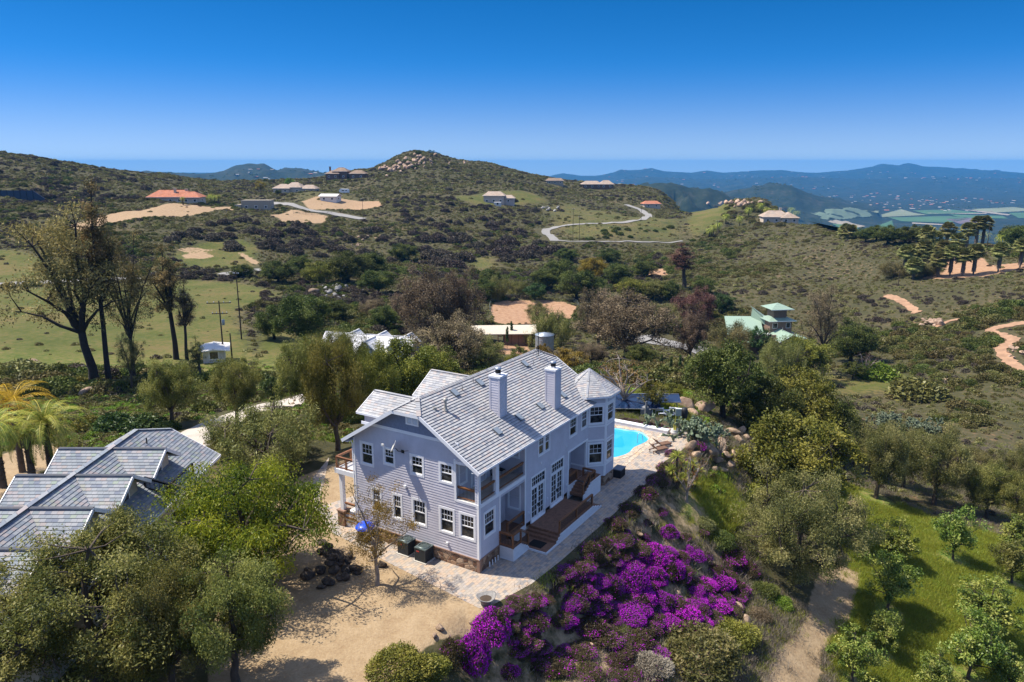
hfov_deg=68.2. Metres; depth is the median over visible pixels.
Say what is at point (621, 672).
flowering shrub
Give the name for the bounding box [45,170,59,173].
chaparral bush
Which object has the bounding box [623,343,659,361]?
oak tree
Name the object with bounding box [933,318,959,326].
path
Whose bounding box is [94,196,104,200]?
chaparral bush
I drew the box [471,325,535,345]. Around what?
barn
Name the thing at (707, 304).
eucalyptus tree
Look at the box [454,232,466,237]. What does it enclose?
chaparral bush
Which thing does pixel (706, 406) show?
boulder
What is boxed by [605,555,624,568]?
flowering shrub
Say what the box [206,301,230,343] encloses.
utility pole
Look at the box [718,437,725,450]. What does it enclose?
boulder
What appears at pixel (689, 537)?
flowering shrub
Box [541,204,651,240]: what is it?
road
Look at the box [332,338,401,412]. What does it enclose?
olive tree
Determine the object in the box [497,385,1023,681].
grass tufts
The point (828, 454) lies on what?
oak tree
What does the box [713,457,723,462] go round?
boulder
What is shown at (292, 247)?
chaparral bush
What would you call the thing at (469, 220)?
chaparral bush
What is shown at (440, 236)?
chaparral bush
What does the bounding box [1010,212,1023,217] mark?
field
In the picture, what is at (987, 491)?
olive tree
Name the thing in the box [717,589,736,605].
flowering shrub
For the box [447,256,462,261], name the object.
chaparral bush
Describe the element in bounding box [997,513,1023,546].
orchard tree
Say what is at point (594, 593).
flowering shrub
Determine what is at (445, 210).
chaparral bush
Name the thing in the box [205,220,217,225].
chaparral bush
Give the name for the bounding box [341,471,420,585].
young tree
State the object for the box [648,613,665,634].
flowering shrub
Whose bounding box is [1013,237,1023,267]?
palm tree
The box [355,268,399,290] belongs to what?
oak tree
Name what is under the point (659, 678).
flowering shrub
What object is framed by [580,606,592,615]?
flowering shrub
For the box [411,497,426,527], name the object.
window
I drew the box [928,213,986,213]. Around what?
field
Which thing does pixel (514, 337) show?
door
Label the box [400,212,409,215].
chaparral bush
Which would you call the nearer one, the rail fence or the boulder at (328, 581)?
the boulder at (328, 581)
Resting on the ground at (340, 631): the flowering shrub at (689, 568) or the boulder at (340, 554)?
the flowering shrub at (689, 568)
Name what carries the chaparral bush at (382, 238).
on the ground at (340, 631)
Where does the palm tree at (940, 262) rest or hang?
on the ground at (340, 631)
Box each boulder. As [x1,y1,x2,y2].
[78,387,90,394]
[299,570,315,579]
[308,288,319,292]
[315,565,325,574]
[316,585,325,588]
[317,539,327,544]
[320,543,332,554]
[322,549,328,556]
[322,576,334,585]
[324,560,335,566]
[325,553,337,559]
[328,565,339,574]
[331,549,344,559]
[335,573,341,580]
[341,564,350,573]
[341,571,349,580]
[344,558,351,564]
[345,552,352,559]
[349,564,362,570]
[353,569,360,575]
[378,560,386,566]
[435,623,443,630]
[679,397,694,408]
[685,440,696,450]
[688,408,697,415]
[691,451,701,458]
[695,401,714,411]
[705,442,718,456]
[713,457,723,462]
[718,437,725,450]
[718,467,728,471]
[722,451,731,457]
[724,427,741,435]
[726,460,735,468]
[735,434,743,442]
[738,426,745,432]
[743,614,750,621]
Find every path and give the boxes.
[622,433,661,465]
[884,294,921,313]
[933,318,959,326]
[984,321,1023,369]
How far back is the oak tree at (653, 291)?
264.88 m
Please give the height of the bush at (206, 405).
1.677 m
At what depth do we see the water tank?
176.70 m
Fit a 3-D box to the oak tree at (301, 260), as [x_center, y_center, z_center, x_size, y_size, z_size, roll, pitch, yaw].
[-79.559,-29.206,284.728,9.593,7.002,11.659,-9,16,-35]
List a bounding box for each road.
[0,277,127,283]
[218,268,260,274]
[274,202,364,218]
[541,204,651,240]
[559,240,681,242]
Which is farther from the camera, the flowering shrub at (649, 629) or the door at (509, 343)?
the door at (509, 343)
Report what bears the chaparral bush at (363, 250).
on the ground at (340, 631)
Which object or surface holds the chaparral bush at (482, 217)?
on the ground at (340, 631)
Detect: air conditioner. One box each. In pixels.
[396,535,415,557]
[413,541,434,564]
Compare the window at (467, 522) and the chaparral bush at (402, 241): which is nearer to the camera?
the window at (467, 522)
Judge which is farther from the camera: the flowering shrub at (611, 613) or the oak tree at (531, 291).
the oak tree at (531, 291)
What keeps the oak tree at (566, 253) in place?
on the ground at (340, 631)
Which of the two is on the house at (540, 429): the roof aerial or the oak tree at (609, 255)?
the roof aerial
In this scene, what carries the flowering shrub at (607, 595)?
on the ground at (340, 631)
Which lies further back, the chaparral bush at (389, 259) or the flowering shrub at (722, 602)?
the chaparral bush at (389, 259)
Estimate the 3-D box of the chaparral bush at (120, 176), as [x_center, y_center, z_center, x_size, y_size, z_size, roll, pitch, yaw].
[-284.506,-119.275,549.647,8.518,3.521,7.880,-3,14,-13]
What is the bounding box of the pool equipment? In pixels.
[640,405,687,418]
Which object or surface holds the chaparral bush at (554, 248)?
on the ground at (340, 631)
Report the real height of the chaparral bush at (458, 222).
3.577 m
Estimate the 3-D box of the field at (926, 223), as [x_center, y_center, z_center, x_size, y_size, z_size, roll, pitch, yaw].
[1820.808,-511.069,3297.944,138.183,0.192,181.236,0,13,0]
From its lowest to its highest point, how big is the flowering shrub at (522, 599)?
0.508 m
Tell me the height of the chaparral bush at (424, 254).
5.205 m
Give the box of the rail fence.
[489,293,578,311]
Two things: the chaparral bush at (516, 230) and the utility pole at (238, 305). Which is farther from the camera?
the chaparral bush at (516, 230)
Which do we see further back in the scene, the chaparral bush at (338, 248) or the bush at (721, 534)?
the chaparral bush at (338, 248)
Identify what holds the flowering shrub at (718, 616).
on the ground at (340, 631)
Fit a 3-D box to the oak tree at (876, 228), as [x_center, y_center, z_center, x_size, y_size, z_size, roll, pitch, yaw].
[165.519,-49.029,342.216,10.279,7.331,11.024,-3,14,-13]
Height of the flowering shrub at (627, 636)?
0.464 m
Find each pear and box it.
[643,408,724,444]
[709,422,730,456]
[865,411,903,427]
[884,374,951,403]
[885,413,943,429]
[900,420,941,434]
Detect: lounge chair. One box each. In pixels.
[649,443,668,453]
[653,438,671,446]
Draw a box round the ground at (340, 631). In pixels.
[0,151,1023,681]
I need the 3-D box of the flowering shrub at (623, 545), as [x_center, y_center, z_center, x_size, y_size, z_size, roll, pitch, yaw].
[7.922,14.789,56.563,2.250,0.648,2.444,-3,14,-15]
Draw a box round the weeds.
[0,362,730,498]
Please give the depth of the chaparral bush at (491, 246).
380.97 m
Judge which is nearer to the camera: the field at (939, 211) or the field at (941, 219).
the field at (941, 219)
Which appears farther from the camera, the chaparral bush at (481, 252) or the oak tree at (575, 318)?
the chaparral bush at (481, 252)
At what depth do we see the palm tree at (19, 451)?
71.69 m
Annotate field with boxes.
[812,207,872,219]
[813,222,860,233]
[828,220,863,226]
[871,209,924,216]
[878,220,892,228]
[889,216,965,222]
[912,222,941,224]
[913,209,978,213]
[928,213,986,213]
[948,218,971,223]
[950,214,1007,218]
[965,209,1010,214]
[973,207,1023,212]
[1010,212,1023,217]
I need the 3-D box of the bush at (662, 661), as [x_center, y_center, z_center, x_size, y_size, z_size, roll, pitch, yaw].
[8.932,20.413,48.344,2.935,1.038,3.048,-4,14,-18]
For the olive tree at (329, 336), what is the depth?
100.51 m
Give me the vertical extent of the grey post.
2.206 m
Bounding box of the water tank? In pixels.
[535,332,553,350]
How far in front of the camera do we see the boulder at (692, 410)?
88.58 m
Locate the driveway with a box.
[181,394,304,445]
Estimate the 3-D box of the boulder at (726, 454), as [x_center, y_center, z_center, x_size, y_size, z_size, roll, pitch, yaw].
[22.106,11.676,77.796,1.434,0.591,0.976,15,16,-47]
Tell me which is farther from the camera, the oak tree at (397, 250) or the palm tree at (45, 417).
the oak tree at (397, 250)
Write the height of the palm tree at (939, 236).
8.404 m
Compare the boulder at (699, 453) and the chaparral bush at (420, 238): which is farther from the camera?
the chaparral bush at (420, 238)
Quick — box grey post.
[644,401,647,415]
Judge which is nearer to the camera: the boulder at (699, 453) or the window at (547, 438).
the window at (547, 438)
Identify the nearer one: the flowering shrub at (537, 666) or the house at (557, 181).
the flowering shrub at (537, 666)
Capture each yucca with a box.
[663,448,687,489]
[682,457,706,490]
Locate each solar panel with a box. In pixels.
[615,393,661,413]
[643,393,681,407]
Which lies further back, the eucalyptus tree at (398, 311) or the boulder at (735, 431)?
the eucalyptus tree at (398, 311)
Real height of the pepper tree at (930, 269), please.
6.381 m
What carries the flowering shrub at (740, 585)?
on the ground at (340, 631)
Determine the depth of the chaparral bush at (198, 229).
342.33 m
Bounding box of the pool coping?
[614,426,654,459]
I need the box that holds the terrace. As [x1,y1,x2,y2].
[313,424,690,608]
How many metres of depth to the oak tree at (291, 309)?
159.73 m
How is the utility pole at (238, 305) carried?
on the ground at (340, 631)
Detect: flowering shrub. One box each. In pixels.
[439,635,469,671]
[457,630,492,677]
[470,605,511,649]
[493,605,512,616]
[501,662,520,680]
[504,594,518,602]
[504,601,519,613]
[506,619,520,632]
[506,627,532,646]
[508,641,529,658]
[511,595,534,611]
[517,651,532,663]
[518,615,530,625]
[521,609,534,618]
[522,633,545,652]
[523,610,551,632]
[524,592,547,609]
[529,655,551,671]
[530,609,544,625]
[531,626,541,635]
[535,651,574,679]
[536,594,555,605]
[536,641,552,654]
[538,639,547,649]
[545,570,566,583]
[549,588,560,595]
[550,609,573,626]
[550,616,561,625]
[552,582,566,590]
[553,643,571,656]
[555,564,578,579]
[557,612,578,629]
[561,589,590,613]
[561,598,575,606]
[561,600,585,612]
[561,606,576,615]
[561,642,577,655]
[564,558,590,576]
[564,626,573,633]
[565,575,582,586]
[565,591,578,602]
[569,580,592,596]
[569,638,597,662]
[572,559,594,580]
[572,619,588,632]
[575,612,611,638]
[575,660,607,681]
[576,540,604,561]
[576,585,598,599]
[578,557,598,572]
[580,572,595,580]
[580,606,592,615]
[585,578,596,585]
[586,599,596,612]
[586,624,625,650]
[588,637,602,647]
[589,590,612,606]
[589,612,608,622]
[591,573,612,589]
[591,600,613,615]
[593,553,611,564]
[594,536,613,550]
[598,558,611,568]
[600,607,616,618]
[601,572,625,597]
[602,545,620,558]
[603,516,626,530]
[604,647,636,670]
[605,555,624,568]
[605,665,627,681]
[607,613,623,624]
[609,639,637,656]
[612,516,628,530]
[612,530,632,542]
[612,533,634,548]
[612,601,624,609]
[613,531,634,544]
[614,564,652,595]
[614,590,636,604]
[616,561,629,572]
[616,599,653,627]
[616,633,634,647]
[617,501,642,515]
[618,505,640,518]
[619,550,632,560]
[620,546,635,556]
[623,664,642,681]
[624,556,646,572]
[624,626,656,650]
[625,584,657,608]
[630,539,652,557]
[633,483,659,500]
[633,620,657,637]
[639,542,669,566]
[640,533,650,541]
[643,519,653,526]
[643,641,670,661]
[644,472,669,486]
[645,564,667,582]
[646,624,664,636]
[646,666,663,681]
[647,580,660,589]
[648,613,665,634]
[650,576,667,585]
[650,599,668,612]
[653,611,667,625]
[655,461,680,476]
[655,589,676,612]
[658,507,667,516]
[659,524,679,539]
[660,552,685,582]
[660,567,676,581]
[660,612,682,632]
[662,545,679,556]
[663,598,681,610]
[664,449,681,457]
[669,575,687,584]
[669,602,703,633]
[671,571,692,585]
[675,550,691,561]
[675,594,689,611]
[677,554,689,562]
[679,532,692,541]
[680,563,695,578]
[684,544,706,562]
[684,576,706,593]
[686,596,709,612]
[686,617,713,628]
[687,583,706,597]
[687,596,708,608]
[693,606,711,618]
[694,440,706,450]
[696,576,718,593]
[699,529,709,535]
[701,615,713,625]
[703,551,712,563]
[705,592,715,607]
[707,563,725,577]
[707,609,722,622]
[708,590,732,614]
[713,572,736,593]
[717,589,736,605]
[718,568,739,583]
[720,548,747,568]
[725,603,743,617]
[725,609,737,616]
[729,592,746,604]
[731,580,749,596]
[733,580,751,598]
[736,560,760,577]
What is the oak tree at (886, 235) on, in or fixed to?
on the ground at (340, 631)
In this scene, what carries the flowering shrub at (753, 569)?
on the ground at (340, 631)
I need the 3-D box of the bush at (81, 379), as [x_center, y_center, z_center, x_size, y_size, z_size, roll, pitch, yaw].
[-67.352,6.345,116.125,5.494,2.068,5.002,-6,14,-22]
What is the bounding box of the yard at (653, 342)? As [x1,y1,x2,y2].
[635,335,705,353]
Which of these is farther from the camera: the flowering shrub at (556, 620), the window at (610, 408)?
the window at (610, 408)
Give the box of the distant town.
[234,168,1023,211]
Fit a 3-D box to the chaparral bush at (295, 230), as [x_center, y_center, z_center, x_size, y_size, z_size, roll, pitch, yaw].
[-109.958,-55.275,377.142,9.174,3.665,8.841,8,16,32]
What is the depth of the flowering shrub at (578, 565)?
51.59 m
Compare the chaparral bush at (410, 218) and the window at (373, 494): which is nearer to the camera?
the window at (373, 494)
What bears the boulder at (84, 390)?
on the ground at (340, 631)
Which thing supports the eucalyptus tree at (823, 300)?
on the ground at (340, 631)
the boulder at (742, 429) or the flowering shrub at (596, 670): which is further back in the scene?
the boulder at (742, 429)
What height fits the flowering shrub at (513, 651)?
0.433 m
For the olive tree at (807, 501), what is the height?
11.735 m
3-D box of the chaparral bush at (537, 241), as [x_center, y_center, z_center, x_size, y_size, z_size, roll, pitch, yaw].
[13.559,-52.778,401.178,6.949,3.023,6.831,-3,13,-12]
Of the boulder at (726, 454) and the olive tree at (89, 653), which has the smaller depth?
the olive tree at (89, 653)
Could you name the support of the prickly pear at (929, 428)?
on the ground at (340, 631)
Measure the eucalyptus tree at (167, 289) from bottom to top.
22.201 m
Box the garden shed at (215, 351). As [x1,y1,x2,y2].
[200,341,229,362]
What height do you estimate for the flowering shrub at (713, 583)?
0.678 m
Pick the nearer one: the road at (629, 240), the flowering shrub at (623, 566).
the flowering shrub at (623, 566)
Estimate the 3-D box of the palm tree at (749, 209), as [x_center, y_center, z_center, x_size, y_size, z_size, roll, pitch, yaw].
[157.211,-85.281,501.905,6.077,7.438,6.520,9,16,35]
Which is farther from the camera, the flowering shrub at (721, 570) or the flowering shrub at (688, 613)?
the flowering shrub at (721, 570)
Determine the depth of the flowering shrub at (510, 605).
46.73 m
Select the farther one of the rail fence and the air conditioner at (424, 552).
the rail fence
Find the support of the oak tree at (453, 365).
on the ground at (340, 631)
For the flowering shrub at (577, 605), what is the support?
on the ground at (340, 631)
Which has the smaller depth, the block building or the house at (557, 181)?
the block building
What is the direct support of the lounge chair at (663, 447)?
on the terrace
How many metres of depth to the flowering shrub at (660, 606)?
53.29 m
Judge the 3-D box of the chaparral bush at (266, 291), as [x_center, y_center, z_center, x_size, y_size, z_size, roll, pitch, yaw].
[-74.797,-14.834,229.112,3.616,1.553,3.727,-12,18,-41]
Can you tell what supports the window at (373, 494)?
in the house at (540, 429)
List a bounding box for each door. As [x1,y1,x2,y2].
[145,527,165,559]
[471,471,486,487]
[505,335,510,344]
[512,335,517,344]
[519,335,524,344]
[530,468,545,523]
[550,455,563,508]
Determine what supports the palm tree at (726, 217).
on the ground at (340, 631)
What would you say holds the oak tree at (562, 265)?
on the ground at (340, 631)
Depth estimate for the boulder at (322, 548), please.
52.84 m
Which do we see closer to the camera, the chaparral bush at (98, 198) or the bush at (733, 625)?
the bush at (733, 625)
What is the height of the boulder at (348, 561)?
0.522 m
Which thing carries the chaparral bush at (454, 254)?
on the ground at (340, 631)
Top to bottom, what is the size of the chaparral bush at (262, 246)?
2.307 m
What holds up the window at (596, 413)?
in the house at (540, 429)
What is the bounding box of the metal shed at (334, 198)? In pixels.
[318,194,341,202]
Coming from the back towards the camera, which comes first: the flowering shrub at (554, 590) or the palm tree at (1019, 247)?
the palm tree at (1019, 247)
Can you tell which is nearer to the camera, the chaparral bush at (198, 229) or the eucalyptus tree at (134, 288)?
the eucalyptus tree at (134, 288)
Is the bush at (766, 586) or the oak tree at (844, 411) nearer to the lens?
the bush at (766, 586)
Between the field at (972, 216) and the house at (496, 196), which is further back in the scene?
the field at (972, 216)
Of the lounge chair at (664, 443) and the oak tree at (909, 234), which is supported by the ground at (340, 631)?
the oak tree at (909, 234)
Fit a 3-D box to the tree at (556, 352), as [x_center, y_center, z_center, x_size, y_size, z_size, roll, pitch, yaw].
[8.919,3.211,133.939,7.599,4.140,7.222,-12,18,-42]
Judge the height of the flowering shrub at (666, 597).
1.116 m
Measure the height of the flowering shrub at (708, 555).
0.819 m
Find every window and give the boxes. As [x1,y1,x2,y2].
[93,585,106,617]
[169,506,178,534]
[208,351,219,359]
[359,440,373,467]
[371,487,382,514]
[382,446,395,467]
[391,492,402,520]
[409,453,423,477]
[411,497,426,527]
[438,460,453,485]
[438,505,454,535]
[458,465,467,485]
[458,511,475,542]
[483,505,495,539]
[507,485,520,510]
[538,436,544,457]
[545,433,550,452]
[569,416,577,438]
[581,410,587,430]
[587,442,603,464]
[588,405,604,425]
[606,437,612,462]
[607,400,614,422]
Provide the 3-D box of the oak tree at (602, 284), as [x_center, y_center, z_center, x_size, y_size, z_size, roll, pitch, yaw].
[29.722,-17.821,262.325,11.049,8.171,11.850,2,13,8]
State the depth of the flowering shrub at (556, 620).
48.26 m
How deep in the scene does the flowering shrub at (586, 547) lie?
53.12 m
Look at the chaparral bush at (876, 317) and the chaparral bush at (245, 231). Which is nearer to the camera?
the chaparral bush at (876, 317)
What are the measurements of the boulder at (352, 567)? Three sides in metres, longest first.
1.094 x 0.744 x 0.490 m
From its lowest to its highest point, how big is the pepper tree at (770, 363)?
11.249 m
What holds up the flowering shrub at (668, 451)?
on the ground at (340, 631)
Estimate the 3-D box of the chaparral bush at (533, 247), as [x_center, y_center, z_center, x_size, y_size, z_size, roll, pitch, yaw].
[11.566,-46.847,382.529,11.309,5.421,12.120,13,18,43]
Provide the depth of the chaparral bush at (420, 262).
331.81 m
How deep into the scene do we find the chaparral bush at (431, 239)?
394.79 m
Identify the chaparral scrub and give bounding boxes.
[0,149,1023,518]
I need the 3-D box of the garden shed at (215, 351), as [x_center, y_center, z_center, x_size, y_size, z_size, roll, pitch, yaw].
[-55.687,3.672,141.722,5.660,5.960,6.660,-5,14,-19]
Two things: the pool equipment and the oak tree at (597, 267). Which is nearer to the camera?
the pool equipment
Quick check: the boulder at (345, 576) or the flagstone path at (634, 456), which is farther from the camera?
the flagstone path at (634, 456)
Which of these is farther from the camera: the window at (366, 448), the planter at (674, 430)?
the planter at (674, 430)
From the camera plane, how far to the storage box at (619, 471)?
65.72 m
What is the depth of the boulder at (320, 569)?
50.07 m
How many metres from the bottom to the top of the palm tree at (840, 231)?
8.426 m
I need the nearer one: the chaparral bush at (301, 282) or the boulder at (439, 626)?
the boulder at (439, 626)
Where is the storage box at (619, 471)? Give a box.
[613,464,625,478]
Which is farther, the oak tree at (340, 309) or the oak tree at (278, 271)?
the oak tree at (278, 271)
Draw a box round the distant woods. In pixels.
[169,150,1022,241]
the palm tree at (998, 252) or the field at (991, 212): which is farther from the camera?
the field at (991, 212)
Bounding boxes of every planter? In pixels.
[475,591,495,605]
[670,416,678,434]
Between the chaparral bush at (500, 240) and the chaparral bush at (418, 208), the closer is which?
the chaparral bush at (500, 240)
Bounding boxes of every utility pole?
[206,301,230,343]
[229,333,232,358]
[233,272,241,338]
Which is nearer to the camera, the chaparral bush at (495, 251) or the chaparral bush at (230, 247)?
the chaparral bush at (230, 247)
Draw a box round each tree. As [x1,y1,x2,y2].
[0,195,134,379]
[0,380,60,472]
[0,399,91,466]
[0,407,31,488]
[0,501,209,681]
[0,571,75,681]
[1,420,48,473]
[77,174,123,378]
[80,499,145,614]
[96,228,159,376]
[112,327,145,387]
[112,555,224,681]
[137,355,201,419]
[140,242,185,359]
[144,453,343,589]
[161,543,295,681]
[173,278,197,359]
[185,336,206,372]
[193,352,266,421]
[197,395,329,477]
[204,417,250,459]
[227,263,257,276]
[253,304,294,339]
[254,180,266,188]
[258,260,300,281]
[258,374,285,408]
[268,292,335,339]
[272,331,341,417]
[284,178,293,183]
[287,254,313,270]
[296,330,369,450]
[299,261,335,282]
[321,325,369,376]
[322,299,353,320]
[324,250,376,282]
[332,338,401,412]
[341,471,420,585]
[353,250,388,273]
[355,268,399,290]
[358,295,388,314]
[365,304,400,327]
[376,335,440,395]
[386,243,418,260]
[387,282,420,326]
[388,259,457,343]
[405,308,488,370]
[411,343,464,373]
[439,264,487,329]
[461,278,498,298]
[467,333,505,369]
[478,270,507,282]
[486,275,516,301]
[504,351,522,360]
[505,326,508,343]
[508,279,529,295]
[509,344,528,357]
[522,282,546,299]
[522,306,575,348]
[523,266,563,289]
[524,300,548,323]
[536,343,552,353]
[543,257,577,276]
[548,346,579,366]
[552,268,599,299]
[553,248,578,259]
[554,347,589,366]
[569,285,680,358]
[571,310,585,326]
[575,341,608,360]
[576,257,608,276]
[577,285,622,345]
[583,278,613,298]
[593,248,622,262]
[594,352,652,399]
[603,262,635,283]
[614,277,648,297]
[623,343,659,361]
[631,261,658,276]
[637,277,669,299]
[637,378,671,404]
[645,299,679,332]
[658,280,684,299]
[658,382,683,395]
[666,242,695,287]
[669,356,672,366]
[670,283,716,323]
[672,303,710,359]
[673,451,710,502]
[678,355,681,368]
[681,337,764,418]
[691,277,717,293]
[698,303,717,319]
[707,319,751,353]
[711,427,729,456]
[713,292,736,312]
[722,214,729,223]
[726,374,804,439]
[728,405,870,509]
[729,457,885,588]
[739,361,778,400]
[744,207,752,216]
[747,326,772,354]
[757,203,764,212]
[757,335,807,377]
[767,363,841,437]
[770,333,836,376]
[792,282,848,374]
[805,395,866,454]
[825,622,888,681]
[827,316,890,361]
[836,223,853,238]
[841,360,869,378]
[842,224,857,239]
[845,418,910,498]
[853,226,876,241]
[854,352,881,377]
[857,549,923,610]
[863,608,903,654]
[867,225,883,239]
[871,515,921,559]
[872,224,905,244]
[877,260,910,277]
[883,426,928,487]
[891,226,919,243]
[896,243,916,265]
[902,420,977,505]
[904,256,925,278]
[906,261,943,277]
[907,242,920,254]
[910,224,928,241]
[911,246,926,259]
[911,646,958,681]
[915,239,932,261]
[917,224,936,240]
[919,244,937,262]
[928,251,949,276]
[929,230,943,245]
[929,503,992,559]
[936,239,951,252]
[937,601,1013,679]
[940,221,959,239]
[944,243,960,275]
[949,446,1006,479]
[950,232,967,259]
[953,573,1023,635]
[954,247,974,275]
[958,222,977,247]
[959,458,1023,518]
[967,243,986,274]
[969,215,987,243]
[977,215,994,243]
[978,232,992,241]
[988,537,1023,583]
[989,640,1023,681]
[990,240,1012,271]
[990,440,1023,482]
[993,468,1023,523]
[994,225,1023,239]
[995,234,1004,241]
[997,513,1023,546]
[998,223,1023,246]
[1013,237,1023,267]
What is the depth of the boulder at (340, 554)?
50.62 m
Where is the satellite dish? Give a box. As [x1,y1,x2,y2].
[381,440,403,452]
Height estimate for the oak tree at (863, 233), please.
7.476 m
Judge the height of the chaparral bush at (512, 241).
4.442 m
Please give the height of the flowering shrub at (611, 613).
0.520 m
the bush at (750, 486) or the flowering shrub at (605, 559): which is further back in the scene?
the bush at (750, 486)
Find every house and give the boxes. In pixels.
[0,428,220,681]
[146,188,206,203]
[272,182,318,192]
[323,329,420,362]
[325,167,368,179]
[334,349,620,573]
[482,191,515,205]
[545,178,563,185]
[581,180,613,188]
[640,201,660,208]
[725,303,807,352]
[758,208,798,223]
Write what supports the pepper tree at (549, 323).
on the ground at (340, 631)
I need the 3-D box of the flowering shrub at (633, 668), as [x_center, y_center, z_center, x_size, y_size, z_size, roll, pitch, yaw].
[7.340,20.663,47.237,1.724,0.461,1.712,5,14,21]
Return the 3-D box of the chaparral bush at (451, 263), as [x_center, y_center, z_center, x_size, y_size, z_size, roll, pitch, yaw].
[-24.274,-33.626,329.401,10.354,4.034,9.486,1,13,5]
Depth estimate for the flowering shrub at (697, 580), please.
57.50 m
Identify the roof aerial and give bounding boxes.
[533,332,544,355]
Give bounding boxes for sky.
[0,0,1023,175]
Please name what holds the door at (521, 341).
in the barn
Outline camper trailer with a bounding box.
[339,189,349,193]
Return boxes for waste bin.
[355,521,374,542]
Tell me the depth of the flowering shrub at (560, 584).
49.76 m
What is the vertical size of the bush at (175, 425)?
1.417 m
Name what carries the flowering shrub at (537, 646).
on the ground at (340, 631)
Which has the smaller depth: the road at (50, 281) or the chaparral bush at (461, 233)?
the road at (50, 281)
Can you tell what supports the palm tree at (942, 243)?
on the ground at (340, 631)
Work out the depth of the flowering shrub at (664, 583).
55.42 m
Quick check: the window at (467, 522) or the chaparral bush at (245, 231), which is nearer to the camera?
the window at (467, 522)
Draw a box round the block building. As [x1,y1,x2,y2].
[234,200,273,209]
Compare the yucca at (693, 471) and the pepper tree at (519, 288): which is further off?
the pepper tree at (519, 288)
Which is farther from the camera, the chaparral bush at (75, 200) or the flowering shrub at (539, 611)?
the chaparral bush at (75, 200)
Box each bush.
[5,358,47,370]
[30,187,42,191]
[40,374,76,389]
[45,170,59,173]
[63,375,87,382]
[68,413,108,432]
[70,198,84,203]
[89,410,139,431]
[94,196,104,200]
[115,175,126,178]
[115,195,128,199]
[115,412,167,433]
[128,195,140,198]
[133,393,159,403]
[140,185,152,189]
[153,420,181,429]
[163,235,180,241]
[170,231,185,237]
[176,360,202,370]
[183,229,202,238]
[186,227,202,232]
[188,399,217,412]
[203,233,224,240]
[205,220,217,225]
[216,218,232,224]
[218,231,236,238]
[222,243,245,251]
[223,240,237,245]
[224,226,235,230]
[233,217,247,222]
[242,229,253,233]
[246,226,257,230]
[250,220,260,224]
[254,229,263,233]
[256,244,267,248]
[256,281,269,286]
[259,289,270,294]
[260,231,278,237]
[261,239,271,243]
[266,229,283,235]
[267,237,285,243]
[268,242,284,250]
[269,296,280,301]
[274,221,286,226]
[274,245,288,251]
[282,227,301,233]
[288,238,308,244]
[288,244,302,250]
[289,249,304,255]
[290,221,302,226]
[297,280,309,284]
[298,224,308,228]
[301,228,318,234]
[302,243,314,248]
[312,240,324,245]
[312,252,323,256]
[312,292,323,296]
[327,245,346,252]
[328,228,344,232]
[337,412,362,423]
[340,235,355,240]
[355,247,370,253]
[358,227,372,233]
[363,639,437,681]
[368,226,382,231]
[375,236,387,241]
[386,256,397,261]
[397,239,406,242]
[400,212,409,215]
[405,217,414,220]
[407,229,420,234]
[410,651,452,681]
[414,206,423,210]
[416,220,428,225]
[416,235,432,241]
[417,246,429,251]
[417,260,428,263]
[420,249,441,259]
[423,236,435,241]
[425,217,434,220]
[428,222,441,226]
[431,256,441,262]
[432,234,446,241]
[434,258,449,266]
[435,222,450,227]
[440,208,449,211]
[441,250,453,254]
[441,254,453,258]
[444,236,460,242]
[446,259,467,267]
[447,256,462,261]
[450,252,468,260]
[452,220,463,224]
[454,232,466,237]
[457,251,475,261]
[458,234,472,241]
[464,217,474,221]
[470,241,486,247]
[475,249,488,255]
[478,215,488,219]
[479,231,493,236]
[483,222,498,227]
[484,242,501,250]
[490,247,512,255]
[493,237,506,244]
[497,255,515,261]
[498,252,509,256]
[502,238,519,246]
[504,244,517,249]
[512,228,527,234]
[516,251,536,259]
[517,232,528,237]
[524,244,542,250]
[529,207,540,211]
[532,239,543,243]
[541,249,552,254]
[544,244,563,252]
[633,648,674,680]
[659,616,744,681]
[698,515,715,531]
[709,528,736,551]
[714,614,762,654]
[740,483,771,500]
[747,606,772,624]
[750,579,780,601]
[758,290,768,294]
[772,594,793,612]
[774,222,786,225]
[851,360,901,382]
[857,294,866,298]
[865,299,874,302]
[871,316,883,321]
[957,300,969,303]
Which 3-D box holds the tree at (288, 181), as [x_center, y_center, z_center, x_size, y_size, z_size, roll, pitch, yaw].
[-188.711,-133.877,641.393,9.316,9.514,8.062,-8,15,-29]
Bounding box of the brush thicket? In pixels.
[0,153,1023,442]
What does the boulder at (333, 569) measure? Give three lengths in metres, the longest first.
0.748 x 0.644 x 0.502 m
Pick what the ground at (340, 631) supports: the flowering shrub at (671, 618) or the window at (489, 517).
the flowering shrub at (671, 618)
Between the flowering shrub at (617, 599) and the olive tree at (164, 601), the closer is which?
the olive tree at (164, 601)
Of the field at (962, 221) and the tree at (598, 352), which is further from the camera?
the field at (962, 221)
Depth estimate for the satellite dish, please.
51.77 m
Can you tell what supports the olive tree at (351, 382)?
on the ground at (340, 631)
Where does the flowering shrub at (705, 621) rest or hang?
on the ground at (340, 631)
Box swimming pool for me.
[614,428,648,456]
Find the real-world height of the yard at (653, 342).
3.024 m

